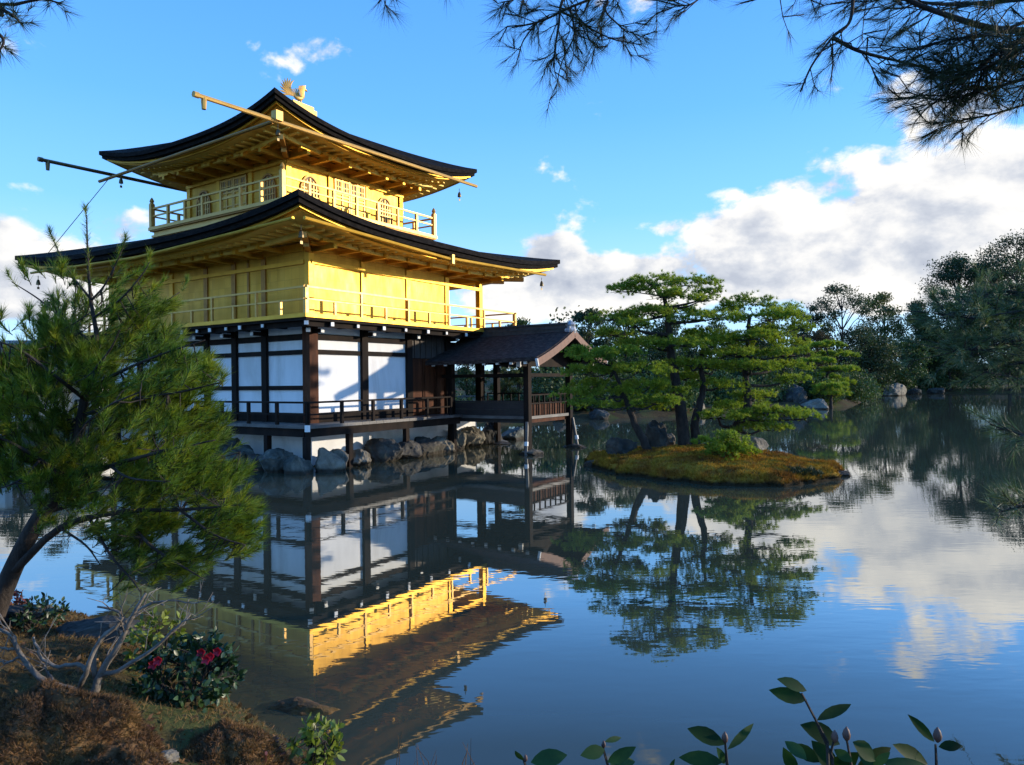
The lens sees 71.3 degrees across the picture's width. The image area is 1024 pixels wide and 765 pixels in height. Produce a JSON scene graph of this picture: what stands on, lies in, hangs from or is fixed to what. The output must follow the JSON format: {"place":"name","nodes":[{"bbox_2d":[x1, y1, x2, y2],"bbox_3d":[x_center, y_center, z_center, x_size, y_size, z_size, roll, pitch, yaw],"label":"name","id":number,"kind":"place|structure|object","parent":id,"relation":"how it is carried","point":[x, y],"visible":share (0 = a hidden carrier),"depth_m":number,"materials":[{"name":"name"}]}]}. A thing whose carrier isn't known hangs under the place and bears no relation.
{"place":"outdoors","nodes":[
{"label":"outdoors","id":0,"kind":"place"},
{"bbox_2d":[0,392,1023,764],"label":"water","id":1,"kind":"structure","parent":0,"point":[492,604],"depth_m":8.32,"materials":[{"name":"blue liquid"}]},
{"bbox_2d":[207,438,239,458],"bbox_3d":[-8.772,2.327,21.672,1.046,1.325,1.161,-1,0,-15],"label":"rock","id":2,"kind":"object","parent":1,"relation":"in","point":[231,442],"visible":0.11,"depth_m":21.61,"materials":[{"name":"grey stone"}]},
{"bbox_2d":[223,445,254,468],"bbox_3d":[-7.968,2.307,21.006,1.059,0.957,0.992,-1,0,-35],"label":"rock","id":3,"kind":"object","parent":1,"relation":"in","point":[244,450],"visible":0.24,"depth_m":20.74,"materials":[{"name":"grey stone"}]},
{"bbox_2d":[247,453,263,471],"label":"rock","id":4,"kind":"object","parent":1,"relation":"in","point":[258,464],"visible":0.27,"depth_m":20.38,"materials":[{"name":"grey stone"}]},
{"bbox_2d":[258,448,293,472],"bbox_3d":[-6.623,2.362,20.143,1.113,1.049,0.905,-1,0,-4],"label":"rock","id":5,"kind":"object","parent":1,"relation":"in","point":[271,460],"visible":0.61,"depth_m":19.83,"materials":[{"name":"grey stone"}]},
{"bbox_2d":[283,455,313,474],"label":"rock","id":6,"kind":"object","parent":1,"relation":"in","point":[295,465],"visible":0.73,"depth_m":19.50,"materials":[{"name":"grey stone"}]},
{"bbox_2d":[267,697,339,715],"bbox_3d":[-1.601,2.558,5.526,0.619,0.214,0.438,-1,0,22],"label":"rock","id":7,"kind":"object","parent":1,"relation":"in","point":[300,706],"visible":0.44,"depth_m":5.44,"materials":[{"name":"grey stone"}]},
{"bbox_2d":[315,447,345,472],"bbox_3d":[-5.106,2.399,20.081,0.839,1.174,0.698,-1,0,-15],"label":"rock","id":8,"kind":"object","parent":1,"relation":"in","point":[327,461],"visible":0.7,"depth_m":19.86,"materials":[{"name":"grey stone"}]},
{"bbox_2d":[414,436,445,455],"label":"rock","id":9,"kind":"object","parent":1,"relation":"in","point":[431,446],"visible":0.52,"depth_m":24.28,"materials":[{"name":"grey stone"}]},
{"bbox_2d":[482,422,496,443],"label":"rock","id":10,"kind":"object","parent":1,"relation":"in","point":[489,431],"visible":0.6,"depth_m":28.18,"materials":[{"name":"grey stone"}]},
{"bbox_2d":[491,440,510,444],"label":"rock","id":11,"kind":"object","parent":1,"relation":"in","point":[501,442],"visible":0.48,"depth_m":28.16,"materials":[{"name":"grey stone"}]},
{"bbox_2d":[501,427,523,439],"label":"rock","id":12,"kind":"object","parent":1,"relation":"in","point":[516,433],"visible":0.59,"depth_m":30.03,"materials":[{"name":"grey stone"}]},
{"bbox_2d":[519,449,543,455],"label":"rock","id":13,"kind":"object","parent":1,"relation":"in","point":[533,452],"visible":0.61,"depth_m":23.88,"materials":[{"name":"grey stone"}]},
{"bbox_2d":[563,443,586,447],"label":"rock","id":14,"kind":"object","parent":1,"relation":"in","point":[573,445],"visible":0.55,"depth_m":26.20,"materials":[{"name":"grey stone"}]},
{"bbox_2d":[0,366,1023,764],"bbox_3d":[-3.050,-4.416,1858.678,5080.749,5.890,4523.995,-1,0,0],"label":"ground","id":15,"kind":"structure","parent":0,"point":[124,678],"depth_m":5.19,"materials":[{"name":"brown soil"}]},
{"bbox_2d":[10,589,30,604],"bbox_3d":[-4.555,2.021,6.493,0.302,0.290,0.353,-1,0,-43],"label":"leafy shrub","id":16,"kind":"object","parent":15,"relation":"on","point":[20,600],"visible":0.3,"depth_m":6.50,"materials":[{"name":"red plant"}]},
{"bbox_2d":[5,604,52,627],"bbox_3d":[-4.398,2.112,6.463,0.362,0.250,0.443,-1,0,-1],"label":"rock","id":17,"kind":"object","parent":15,"relation":"on","point":[13,610],"visible":0.38,"depth_m":6.35,"materials":[{"name":"grey stone"}]},
{"bbox_2d":[3,341,55,432],"bbox_3d":[-21.325,0.318,31.067,3.353,4.307,3.320,-1,0,37],"label":"tree","id":18,"kind":"object","parent":15,"relation":"on","point":[10,377],"visible":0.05,"depth_m":30.70,"materials":[{"name":"green plant"}]},
{"bbox_2d":[8,592,69,633],"bbox_3d":[-4.191,2.053,6.311,0.472,0.385,0.480,-1,0,38],"label":"leafy shrub","id":19,"kind":"object","parent":15,"relation":"on","point":[49,614],"visible":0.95,"depth_m":6.26,"materials":[{"name":"green plant"}]},
{"bbox_2d":[0,0,80,67],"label":"pine tree","id":20,"kind":"object","parent":15,"relation":"on","point":[11,4],"visible":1,"depth_m":3.00,"materials":[{"name":"green plant"}]},
{"bbox_2d":[30,298,87,339],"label":"tree","id":21,"kind":"object","parent":15,"relation":"on","point":[85,326],"visible":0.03,"depth_m":43.45,"materials":[{"name":"green plant"}]},
{"bbox_2d":[0,676,166,764],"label":"moss mound","id":22,"kind":"object","parent":15,"relation":"on","point":[48,721],"visible":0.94,"depth_m":3.59,"materials":[{"name":"brown plant"}]},
{"bbox_2d":[56,615,145,646],"bbox_3d":[-3.599,2.179,6.197,0.927,0.294,0.403,-1,0,11],"label":"rock","id":23,"kind":"object","parent":15,"relation":"on","point":[87,627],"visible":0.38,"depth_m":6.11,"materials":[{"name":"grey stone"}]},
{"bbox_2d":[0,579,217,693],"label":"bare shrub","id":24,"kind":"object","parent":15,"relation":"on","point":[100,673],"visible":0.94,"depth_m":4.60,"materials":[{"name":"grey plant"}]},
{"bbox_2d":[76,737,173,764],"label":"moss mound","id":25,"kind":"object","parent":15,"relation":"on","point":[128,752],"visible":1,"depth_m":3.48,"materials":[{"name":"brown plant"}]},
{"bbox_2d":[0,200,272,627],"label":"pine tree","id":26,"kind":"object","parent":15,"relation":"on","point":[169,393],"visible":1,"depth_m":5.67,"materials":[{"name":"green plant"}]},
{"bbox_2d":[0,603,307,764],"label":"dry grass","id":27,"kind":"structure","parent":15,"relation":"on","point":[111,678],"depth_m":5.06,"materials":[{"name":"brown plant"}]},
{"bbox_2d":[122,606,189,673],"bbox_3d":[-2.771,2.058,5.591,0.482,0.556,0.529,-1,0,-15],"label":"leafy shrub","id":28,"kind":"object","parent":15,"relation":"on","point":[132,638],"visible":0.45,"depth_m":5.55,"materials":[{"name":"green plant"}]},
{"bbox_2d":[161,749,179,762],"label":"rock","id":29,"kind":"object","parent":15,"relation":"on","point":[172,755],"visible":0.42,"depth_m":3.76,"materials":[{"name":"grey stone"}]},
{"bbox_2d":[127,626,249,712],"bbox_3d":[-2.263,1.982,4.943,0.749,0.555,0.713,-1,0,0],"label":"camellia bush","id":30,"kind":"object","parent":15,"relation":"on","point":[152,684],"visible":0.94,"depth_m":4.83,"materials":[{"name":"green plant"}]},
{"bbox_2d":[179,717,290,764],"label":"moss mound","id":31,"kind":"object","parent":15,"relation":"on","point":[226,740],"visible":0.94,"depth_m":4.08,"materials":[{"name":"brown plant"}]},
{"bbox_2d":[258,735,293,761],"bbox_3d":[-1.470,2.157,4.194,0.318,0.218,0.336,-1,0,0],"label":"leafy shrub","id":32,"kind":"object","parent":15,"relation":"on","point":[266,752],"visible":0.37,"depth_m":4.19,"materials":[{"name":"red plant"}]},
{"bbox_2d":[15,78,607,466],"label":"golden pavilion","id":33,"kind":"structure","parent":15,"relation":"on","point":[321,284],"depth_m":23.42,"materials":[{"name":"paint"}]},
{"bbox_2d":[196,190,211,216],"bbox_3d":[-11.373,-6.572,26.333,0.912,1.020,0.055,-1,0,34],"label":"window","id":34,"kind":"structure","parent":33,"relation":"in","point":[208,210],"depth_m":26.26,"materials":[{"name":"gold metal"}]},
{"bbox_2d":[220,178,232,209],"bbox_3d":[-10.176,-6.589,25.528,0.737,1.330,0.081,-1,0,33],"label":"door","id":35,"kind":"structure","parent":33,"relation":"in","point":[228,183],"depth_m":25.48,"materials":[{"name":"gold metal"}]},
{"bbox_2d":[233,174,247,207],"bbox_3d":[-9.545,-6.595,25.107,0.737,1.330,0.081,-1,0,34],"label":"door","id":36,"kind":"structure","parent":33,"relation":"in","point":[240,180],"depth_m":25.07,"materials":[{"name":"gold metal"}]},
{"bbox_2d":[236,259,260,318],"bbox_3d":[-8.280,-3.022,22.607,1.300,2.210,0.105,-1,0,34],"label":"sliding door","id":37,"kind":"structure","parent":33,"relation":"in","point":[255,276],"depth_m":22.63,"materials":[{"name":"gold metal"}]},
{"bbox_2d":[262,173,276,200],"bbox_3d":[-8.316,-6.602,24.309,0.912,1.020,0.055,-1,0,34],"label":"window","id":38,"kind":"structure","parent":33,"relation":"in","point":[268,194],"depth_m":24.28,"materials":[{"name":"gold metal"}]},
{"bbox_2d":[300,175,320,199],"bbox_3d":[-6.949,-6.619,24.586,0.055,1.020,0.912,-1,0,33],"label":"window","id":39,"kind":"structure","parent":33,"relation":"in","point":[309,178],"depth_m":24.66,"materials":[{"name":"gold metal"}]},
{"bbox_2d":[333,178,349,212],"bbox_3d":[-6.142,-6.636,25.790,0.081,1.330,0.737,-1,0,34],"label":"door","id":40,"kind":"structure","parent":33,"relation":"in","point":[340,185],"depth_m":25.76,"materials":[{"name":"gold metal"}]},
{"bbox_2d":[350,183,364,217],"bbox_3d":[-5.724,-6.643,26.418,0.081,1.330,0.737,-1,0,33],"label":"door","id":41,"kind":"structure","parent":33,"relation":"in","point":[355,189],"depth_m":26.41,"materials":[{"name":"gold metal"}]},
{"bbox_2d":[378,197,393,224],"bbox_3d":[-4.925,-6.651,27.643,0.055,1.020,0.912,-1,0,33],"label":"window","id":42,"kind":"structure","parent":33,"relation":"in","point":[386,218],"depth_m":27.70,"materials":[{"name":"gold metal"}]},
{"bbox_2d":[413,359,424,415],"bbox_3d":[-3.331,0.159,25.023,0.135,1.980,0.630,-1,0,34],"label":"plank door","id":43,"kind":"structure","parent":33,"relation":"in","point":[418,364],"depth_m":25.04,"materials":[{"name":"red wood"}]},
{"bbox_2d":[424,359,435,413],"bbox_3d":[-2.967,0.153,25.573,0.135,1.980,0.610,-1,0,34],"label":"plank door","id":44,"kind":"structure","parent":33,"relation":"in","point":[429,371],"depth_m":25.58,"materials":[{"name":"red wood"}]},
{"bbox_2d":[436,365,445,413],"bbox_3d":[-2.622,0.147,26.094,0.135,1.980,0.560,-1,0,33],"label":"plank door","id":45,"kind":"structure","parent":33,"relation":"in","point":[440,369],"depth_m":26.06,"materials":[{"name":"red wood"}]},
{"bbox_2d":[285,713,347,764],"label":"leafy shrub","id":46,"kind":"object","parent":15,"relation":"on","point":[325,744],"visible":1,"depth_m":4.29,"materials":[{"name":"green plant"}]},
{"bbox_2d":[331,449,348,467],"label":"rock","id":47,"kind":"object","parent":15,"relation":"on","point":[343,455],"visible":0.37,"depth_m":20.76,"materials":[{"name":"grey stone"}]},
{"bbox_2d":[353,449,371,465],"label":"rock","id":48,"kind":"object","parent":15,"relation":"on","point":[361,457],"visible":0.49,"depth_m":21.33,"materials":[{"name":"grey stone"}]},
{"bbox_2d":[363,438,402,461],"bbox_3d":[-4.112,2.266,22.679,1.482,0.993,0.867,-1,0,21],"label":"rock","id":49,"kind":"object","parent":15,"relation":"on","point":[383,450],"visible":0.78,"depth_m":22.38,"materials":[{"name":"grey stone"}]},
{"bbox_2d":[399,440,422,458],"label":"rock","id":50,"kind":"object","parent":15,"relation":"on","point":[411,448],"visible":0.59,"depth_m":23.17,"materials":[{"name":"grey stone"}]},
{"bbox_2d":[396,735,474,764],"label":"dry stalks","id":51,"kind":"object","parent":15,"relation":"on","point":[433,757],"visible":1,"depth_m":4.02,"materials":[{"name":"brown plant"}]},
{"bbox_2d":[432,436,455,452],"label":"rock","id":52,"kind":"object","parent":15,"relation":"on","point":[449,447],"visible":0.53,"depth_m":25.01,"materials":[{"name":"grey stone"}]},
{"bbox_2d":[447,430,465,448],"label":"rock","id":53,"kind":"object","parent":15,"relation":"on","point":[461,439],"visible":0.33,"depth_m":26.36,"materials":[{"name":"grey stone"}]},
{"bbox_2d":[461,426,485,446],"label":"rock","id":54,"kind":"object","parent":15,"relation":"on","point":[475,435],"visible":0.55,"depth_m":27.20,"materials":[{"name":"grey stone"}]},
{"bbox_2d":[455,364,492,400],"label":"tree","id":55,"kind":"object","parent":15,"relation":"on","point":[464,369],"visible":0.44,"depth_m":47.67,"materials":[{"name":"green plant"}]},
{"bbox_2d":[486,367,522,398],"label":"tree","id":56,"kind":"object","parent":15,"relation":"on","point":[506,384],"visible":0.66,"depth_m":45.63,"materials":[{"name":"green plant"}]},
{"bbox_2d":[457,395,557,402],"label":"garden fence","id":57,"kind":"object","parent":15,"relation":"on","point":[475,396],"visible":0.05,"depth_m":47.03,"materials":[{"name":"brown wood"}]},
{"bbox_2d":[507,316,534,392],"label":"tree","id":58,"kind":"object","parent":15,"relation":"on","point":[522,322],"visible":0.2,"depth_m":51.70,"materials":[{"name":"green plant"}]},
{"bbox_2d":[455,382,617,410],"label":"undergrowth","id":59,"kind":"object","parent":15,"relation":"on","point":[516,398],"visible":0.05,"depth_m":45.55,"materials":[{"name":"green plant"}]},
{"bbox_2d":[531,367,561,389],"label":"tree","id":60,"kind":"object","parent":15,"relation":"on","point":[544,372],"visible":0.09,"depth_m":49.52,"materials":[{"name":"green plant"}]},
{"bbox_2d":[570,307,616,381],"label":"tree","id":61,"kind":"object","parent":15,"relation":"on","point":[582,332],"visible":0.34,"depth_m":55.62,"materials":[{"name":"green plant"}]},
{"bbox_2d":[589,409,609,419],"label":"rock","id":62,"kind":"object","parent":15,"relation":"on","point":[596,414],"visible":0.6,"depth_m":44.38,"materials":[{"name":"grey stone"}]},
{"bbox_2d":[600,312,649,383],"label":"tree","id":63,"kind":"object","parent":15,"relation":"on","point":[633,356],"visible":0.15,"depth_m":57.40,"materials":[{"name":"green plant"}]},
{"bbox_2d":[644,319,704,380],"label":"tree","id":64,"kind":"object","parent":15,"relation":"on","point":[662,354],"visible":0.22,"depth_m":59.45,"materials":[{"name":"green plant"}]},
{"bbox_2d":[369,0,1023,532],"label":"pine tree","id":65,"kind":"object","parent":15,"relation":"on","point":[997,48],"visible":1,"depth_m":2.74,"materials":[{"name":"green plant"}]},
{"bbox_2d":[522,355,884,413],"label":"undergrowth","id":66,"kind":"object","parent":15,"relation":"on","point":[862,389],"visible":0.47,"depth_m":55.37,"materials":[{"name":"green plant"}]},
{"bbox_2d":[693,319,751,398],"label":"tree","id":67,"kind":"object","parent":15,"relation":"on","point":[714,326],"visible":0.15,"depth_m":61.73,"materials":[{"name":"green plant"}]},
{"bbox_2d":[515,677,960,764],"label":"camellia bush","id":68,"kind":"object","parent":15,"relation":"on","point":[824,736],"visible":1,"depth_m":1.30,"materials":[{"name":"green plant"}]},
{"bbox_2d":[745,320,812,382],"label":"tree","id":69,"kind":"object","parent":15,"relation":"on","point":[762,344],"visible":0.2,"depth_m":69.30,"materials":[{"name":"green plant"}]},
{"bbox_2d":[549,305,1022,388],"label":"woods","id":70,"kind":"object","parent":15,"relation":"on","point":[649,356],"visible":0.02,"depth_m":87.28,"materials":[{"name":"green plant"}]},
{"bbox_2d":[782,384,806,402],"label":"rock","id":71,"kind":"object","parent":15,"relation":"on","point":[798,394],"visible":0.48,"depth_m":57.39,"materials":[{"name":"grey stone"}]},
{"bbox_2d":[798,399,807,404],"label":"rock","id":72,"kind":"object","parent":15,"relation":"on","point":[802,401],"visible":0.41,"depth_m":56.46,"materials":[{"name":"grey stone"}]},
{"bbox_2d":[785,305,830,366],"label":"tree","id":73,"kind":"object","parent":15,"relation":"on","point":[817,317],"visible":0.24,"depth_m":91.36,"materials":[{"name":"green plant"}]},
{"bbox_2d":[800,398,828,408],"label":"rock","id":74,"kind":"object","parent":15,"relation":"on","point":[817,403],"visible":0.66,"depth_m":55.51,"materials":[{"name":"grey stone"}]},
{"bbox_2d":[795,329,838,372],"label":"tree","id":75,"kind":"object","parent":15,"relation":"on","point":[817,336],"visible":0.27,"depth_m":77.37,"materials":[{"name":"green plant"}]},
{"bbox_2d":[795,339,860,383],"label":"pine tree","id":76,"kind":"object","parent":15,"relation":"on","point":[828,354],"visible":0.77,"depth_m":61.57,"materials":[{"name":"green plant"}]},
{"bbox_2d":[809,378,852,407],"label":"pine tree","id":77,"kind":"object","parent":15,"relation":"on","point":[833,389],"visible":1,"depth_m":56.70,"materials":[{"name":"green plant"}]},
{"bbox_2d":[804,282,882,375],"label":"tree","id":78,"kind":"object","parent":15,"relation":"on","point":[853,334],"visible":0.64,"depth_m":87.37,"materials":[{"name":"green plant"}]},
{"bbox_2d":[847,331,906,390],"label":"tree","id":79,"kind":"object","parent":15,"relation":"on","point":[884,363],"visible":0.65,"depth_m":88.55,"materials":[{"name":"green plant"}]},
{"bbox_2d":[856,291,913,391],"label":"tree","id":80,"kind":"object","parent":15,"relation":"on","point":[881,298],"visible":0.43,"depth_m":98.86,"materials":[{"name":"green plant"}]},
{"bbox_2d":[883,383,906,395],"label":"rock","id":81,"kind":"object","parent":15,"relation":"on","point":[898,389],"visible":0.56,"depth_m":90.67,"materials":[{"name":"grey stone"}]},
{"bbox_2d":[782,349,1023,390],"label":"undergrowth","id":82,"kind":"object","parent":15,"relation":"on","point":[941,379],"visible":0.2,"depth_m":104.31,"materials":[{"name":"green plant"}]},
{"bbox_2d":[883,336,936,394],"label":"tree","id":83,"kind":"object","parent":15,"relation":"on","point":[902,374],"visible":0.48,"depth_m":93.99,"materials":[{"name":"green plant"}]},
{"bbox_2d":[906,388,921,393],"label":"rock","id":84,"kind":"object","parent":15,"relation":"on","point":[915,391],"visible":0.52,"depth_m":97.46,"materials":[{"name":"grey stone"}]},
{"bbox_2d":[898,296,939,388],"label":"tree","id":85,"kind":"object","parent":15,"relation":"on","point":[919,303],"visible":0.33,"depth_m":105.28,"materials":[{"name":"green plant"}]},
{"bbox_2d":[927,387,944,393],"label":"rock","id":86,"kind":"object","parent":15,"relation":"on","point":[941,390],"visible":0.72,"depth_m":99.39,"materials":[{"name":"grey stone"}]},
{"bbox_2d":[904,301,988,390],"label":"tree","id":87,"kind":"object","parent":15,"relation":"on","point":[940,358],"visible":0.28,"depth_m":103.11,"materials":[{"name":"green plant"}]},
{"bbox_2d":[876,255,1023,393],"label":"pine tree","id":88,"kind":"object","parent":15,"relation":"on","point":[985,318],"visible":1,"depth_m":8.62,"materials":[{"name":"green plant"}]},
{"bbox_2d":[915,251,1002,376],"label":"tree","id":89,"kind":"object","parent":15,"relation":"on","point":[954,265],"visible":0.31,"depth_m":124.16,"materials":[{"name":"green plant"}]},
{"bbox_2d":[952,293,1023,390],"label":"tree","id":90,"kind":"object","parent":15,"relation":"on","point":[1015,323],"visible":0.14,"depth_m":100.82,"materials":[{"name":"green plant"}]},
{"bbox_2d":[958,228,1023,381],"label":"tree","id":91,"kind":"object","parent":15,"relation":"on","point":[1000,262],"visible":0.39,"depth_m":120.06,"materials":[{"name":"green plant"}]},
{"bbox_2d":[0,0,1023,370],"label":"sky","id":92,"kind":"structure","parent":0,"point":[694,163],"materials":[{"name":"blue"}]},
{"bbox_2d":[583,443,847,486],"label":"island terrain","id":93,"kind":"structure","parent":0,"point":[730,482],"depth_m":17.41,"materials":[{"name":"green plant"}]},
{"bbox_2d":[583,460,593,466],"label":"rock","id":94,"kind":"object","parent":93,"relation":"on","point":[588,463],"visible":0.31,"depth_m":20.50,"materials":[{"name":"grey stone"}]},
{"bbox_2d":[547,343,692,449],"bbox_3d":[3.091,0.629,20.501,4.173,3.583,2.690,-1,0,0],"label":"pine tree","id":95,"kind":"object","parent":93,"relation":"on","point":[629,403],"visible":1,"depth_m":20.21,"materials":[{"name":"green plant"}]},
{"bbox_2d":[606,437,637,454],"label":"rock","id":96,"kind":"object","parent":93,"relation":"on","point":[615,446],"visible":0.69,"depth_m":21.01,"materials":[{"name":"grey stone"}]},
{"bbox_2d":[645,420,666,447],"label":"rock","id":97,"kind":"object","parent":93,"relation":"on","point":[656,433],"visible":0.56,"depth_m":21.35,"materials":[{"name":"grey stone"}]},
{"bbox_2d":[583,269,744,445],"bbox_3d":[4.484,-0.555,21.344,4.709,5.543,3.590,-1,0,0],"label":"pine tree","id":98,"kind":"object","parent":93,"relation":"on","point":[667,340],"visible":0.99,"depth_m":20.94,"materials":[{"name":"green plant"}]},
{"bbox_2d":[666,433,675,445],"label":"rock","id":99,"kind":"object","parent":93,"relation":"on","point":[671,439],"visible":0.28,"depth_m":22.05,"materials":[{"name":"grey stone"}]},
{"bbox_2d":[659,324,761,444],"bbox_3d":[5.809,0.197,21.506,3.170,3.953,2.839,-1,0,0],"label":"pine tree","id":100,"kind":"object","parent":93,"relation":"on","point":[701,363],"visible":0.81,"depth_m":21.12,"materials":[{"name":"green plant"}]},
{"bbox_2d":[690,428,762,460],"bbox_3d":[5.603,1.773,18.373,1.658,1.260,1.548,-1,0,39],"label":"low shrub","id":101,"kind":"object","parent":93,"relation":"on","point":[735,446],"visible":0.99,"depth_m":18.18,"materials":[{"name":"green plant"}]},
{"bbox_2d":[741,436,768,450],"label":"rock","id":102,"kind":"object","parent":93,"relation":"on","point":[760,443],"visible":0.35,"depth_m":22.26,"materials":[{"name":"grey stone"}]},
{"bbox_2d":[694,289,826,442],"bbox_3d":[7.301,-0.279,21.374,4.144,5.026,3.096,-1,0,0],"label":"pine tree","id":103,"kind":"object","parent":93,"relation":"on","point":[742,412],"visible":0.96,"depth_m":21.11,"materials":[{"name":"green plant"}]},
{"bbox_2d":[786,465,824,477],"bbox_3d":[6.873,2.239,16.954,1.213,0.625,0.787,-1,0,0],"label":"shrub","id":104,"kind":"object","parent":93,"relation":"on","point":[799,469],"visible":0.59,"depth_m":16.87,"materials":[{"name":"green plant"}]},
{"bbox_2d":[838,471,850,475],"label":"rock","id":105,"kind":"object","parent":93,"relation":"on","point":[844,473],"visible":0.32,"depth_m":17.98,"materials":[{"name":"grey stone"}]}
]}

